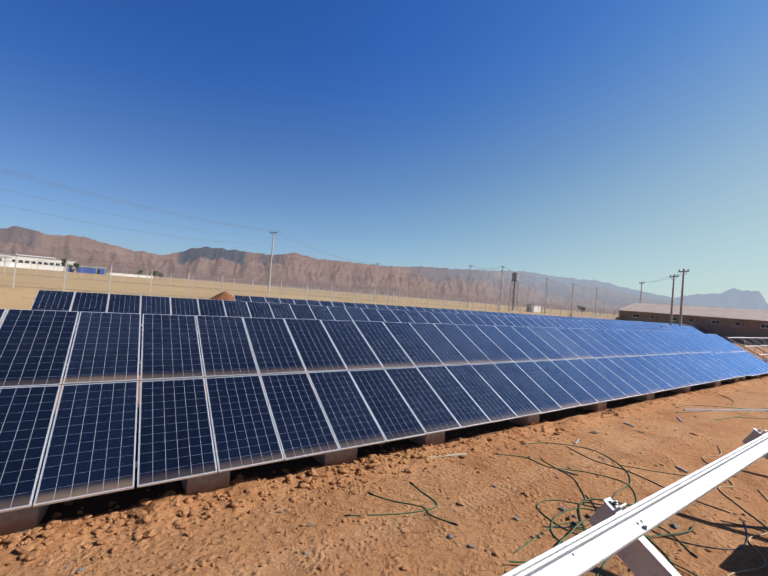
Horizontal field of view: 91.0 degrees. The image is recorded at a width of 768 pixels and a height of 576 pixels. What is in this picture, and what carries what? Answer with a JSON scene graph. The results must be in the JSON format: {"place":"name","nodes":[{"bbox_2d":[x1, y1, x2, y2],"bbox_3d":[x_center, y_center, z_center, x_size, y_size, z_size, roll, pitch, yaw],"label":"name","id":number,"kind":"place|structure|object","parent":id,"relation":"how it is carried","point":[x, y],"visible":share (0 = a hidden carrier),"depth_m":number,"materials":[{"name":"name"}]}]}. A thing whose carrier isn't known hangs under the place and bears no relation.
{"place":"outdoors","nodes":[
{"label":"outdoors","id":0,"kind":"place"},
{"bbox_2d":[0,226,748,314],"bbox_3d":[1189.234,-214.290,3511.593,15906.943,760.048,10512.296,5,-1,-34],"label":"mountains","id":1,"kind":"structure","parent":0,"point":[452,283],"depth_m":4151.17,"materials":[{"name":"brown stone"}]},
{"bbox_2d":[0,266,767,575],"bbox_3d":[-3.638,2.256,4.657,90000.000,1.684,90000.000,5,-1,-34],"label":"ground","id":2,"kind":"structure","parent":0,"point":[482,527],"depth_m":6.08,"materials":[{"name":"soil"}]},
{"bbox_2d":[198,291,234,314],"bbox_3d":[-11.760,1.489,27.693,6.500,2.522,5.200,5,-1,-34],"label":"spoil heap","id":3,"kind":"object","parent":2,"relation":"on","point":[224,295],"visible":0.21,"depth_m":27.26,"materials":[{"name":"brown soil"}]},
{"bbox_2d":[0,253,540,311],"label":"buildings","id":4,"kind":"structure","parent":2,"relation":"on","point":[23,258],"depth_m":249.27,"materials":[{"name":"concrete"}]},
{"bbox_2d":[0,258,585,313],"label":"shipping containers","id":5,"kind":"object","parent":2,"relation":"on","point":[154,275],"visible":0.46,"depth_m":238.47,"materials":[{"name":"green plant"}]},
{"bbox_2d":[0,250,616,316],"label":"fence","id":6,"kind":"object","parent":2,"relation":"on","point":[65,266],"visible":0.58,"depth_m":37.48,"materials":[{"name":"metal"}]},
{"bbox_2d":[1,258,615,315],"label":"fence","id":7,"kind":"object","parent":2,"relation":"on","point":[254,283],"visible":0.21,"depth_m":126.82,"materials":[{"name":"metal"}]},
{"bbox_2d":[2,256,617,316],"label":"fence","id":8,"kind":"object","parent":2,"relation":"on","point":[267,288],"visible":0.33,"depth_m":73.36,"materials":[{"name":"metal"}]},
{"bbox_2d":[271,284,401,305],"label":"fence","id":9,"kind":"object","parent":2,"relation":"on","point":[343,292],"visible":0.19,"depth_m":74.00,"materials":[{"name":"metal"}]},
{"bbox_2d":[0,169,688,325],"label":"utility poles","id":10,"kind":"object","parent":2,"relation":"on","point":[671,312],"visible":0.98,"depth_m":59.33,"materials":[{"name":"wood"}]},
{"bbox_2d":[30,290,697,365],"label":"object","id":11,"kind":"structure","parent":2,"relation":"on","point":[328,309],"depth_m":18.12,"materials":[{"name":"silver metal"}]},
{"bbox_2d":[31,290,703,364],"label":"solar panels","id":12,"kind":"object","parent":2,"relation":"on","point":[62,301],"depth_m":17.12,"materials":[{"name":"blue glass"}]},
{"bbox_2d":[1,377,764,575],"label":"stones","id":13,"kind":"object","parent":2,"relation":"on","point":[25,547],"visible":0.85,"depth_m":5.34,"materials":[{"name":"brown stone"}]},
{"bbox_2d":[0,309,765,512],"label":"solar panel frames","id":14,"kind":"structure","parent":2,"relation":"on","point":[175,479],"depth_m":7.46,"materials":[{"name":"silver metal"}]},
{"bbox_2d":[0,309,767,509],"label":"solar panels","id":15,"kind":"object","parent":2,"relation":"on","point":[91,448],"depth_m":7.33,"materials":[{"name":"blue glass"}]},
{"bbox_2d":[0,375,767,572],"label":"dirt berm","id":16,"kind":"structure","parent":2,"relation":"on","point":[74,542],"depth_m":6.19,"materials":[{"name":"soil"}]},
{"bbox_2d":[0,373,767,535],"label":"concrete footings","id":17,"kind":"object","parent":2,"relation":"on","point":[25,520],"visible":0.1,"depth_m":5.91,"materials":[{"name":"grey concrete"}]},
{"bbox_2d":[234,295,702,330],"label":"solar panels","id":18,"kind":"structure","parent":2,"relation":"on","point":[416,310],"depth_m":32.44,"materials":[{"name":"blue glass"}]},
{"bbox_2d":[234,295,710,333],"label":"solar panels","id":19,"kind":"object","parent":2,"relation":"on","point":[310,302],"depth_m":32.87,"materials":[{"name":"blue glass"}]},
{"bbox_2d":[508,272,517,310],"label":"water tower","id":20,"kind":"structure","parent":2,"relation":"on","point":[514,277],"depth_m":134.94,"materials":[{"name":"silver metal"}]},
{"bbox_2d":[344,407,697,570],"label":"connectors","id":21,"kind":"object","parent":2,"relation":"on","point":[588,516],"visible":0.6,"depth_m":5.77,"materials":[{"name":"black"}]},
{"bbox_2d":[351,388,767,575],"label":"cables","id":22,"kind":"object","parent":2,"relation":"on","point":[665,535],"visible":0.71,"depth_m":6.00,"materials":[{"name":"green plastic"}]},
{"bbox_2d":[570,314,618,319],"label":"boundary wall","id":23,"kind":"structure","parent":2,"relation":"on","point":[593,316],"depth_m":76.19,"materials":[{"name":"concrete"}]},
{"bbox_2d":[428,409,767,475],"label":"ground debris","id":24,"kind":"object","parent":2,"relation":"on","point":[458,454],"visible":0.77,"depth_m":12.27,"materials":[{"name":"grey metal"}]},
{"bbox_2d":[501,428,767,575],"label":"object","id":25,"kind":"object","parent":2,"relation":"on","point":[612,531],"visible":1,"depth_m":1.78,"materials":[{"name":"white metal"}]},
{"bbox_2d":[572,429,760,555],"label":"bolts","id":26,"kind":"object","parent":25,"relation":"attached to","point":[612,504],"visible":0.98,"depth_m":1.89,"materials":[{"name":"grey metal"}]},
{"bbox_2d":[617,303,767,344],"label":"shed","id":27,"kind":"structure","parent":2,"relation":"on","point":[725,322],"depth_m":70.77,"materials":[{"name":"brick"}]},
{"bbox_2d":[726,336,767,360],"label":"mounting racks","id":28,"kind":"object","parent":2,"relation":"on","point":[754,346],"visible":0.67,"depth_m":29.79,"materials":[{"name":"silver metal"}]},
{"bbox_2d":[0,0,767,302],"label":"sky","id":29,"kind":"structure","parent":0,"point":[620,143],"materials":[{"name":"blue"}]},
{"bbox_2d":[676,288,767,309],"bbox_3d":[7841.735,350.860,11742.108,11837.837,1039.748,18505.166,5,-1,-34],"label":"mountains","id":30,"kind":"structure","parent":0,"point":[746,299],"depth_m":10329.34,"materials":[{"name":"grey stone"}]}
]}

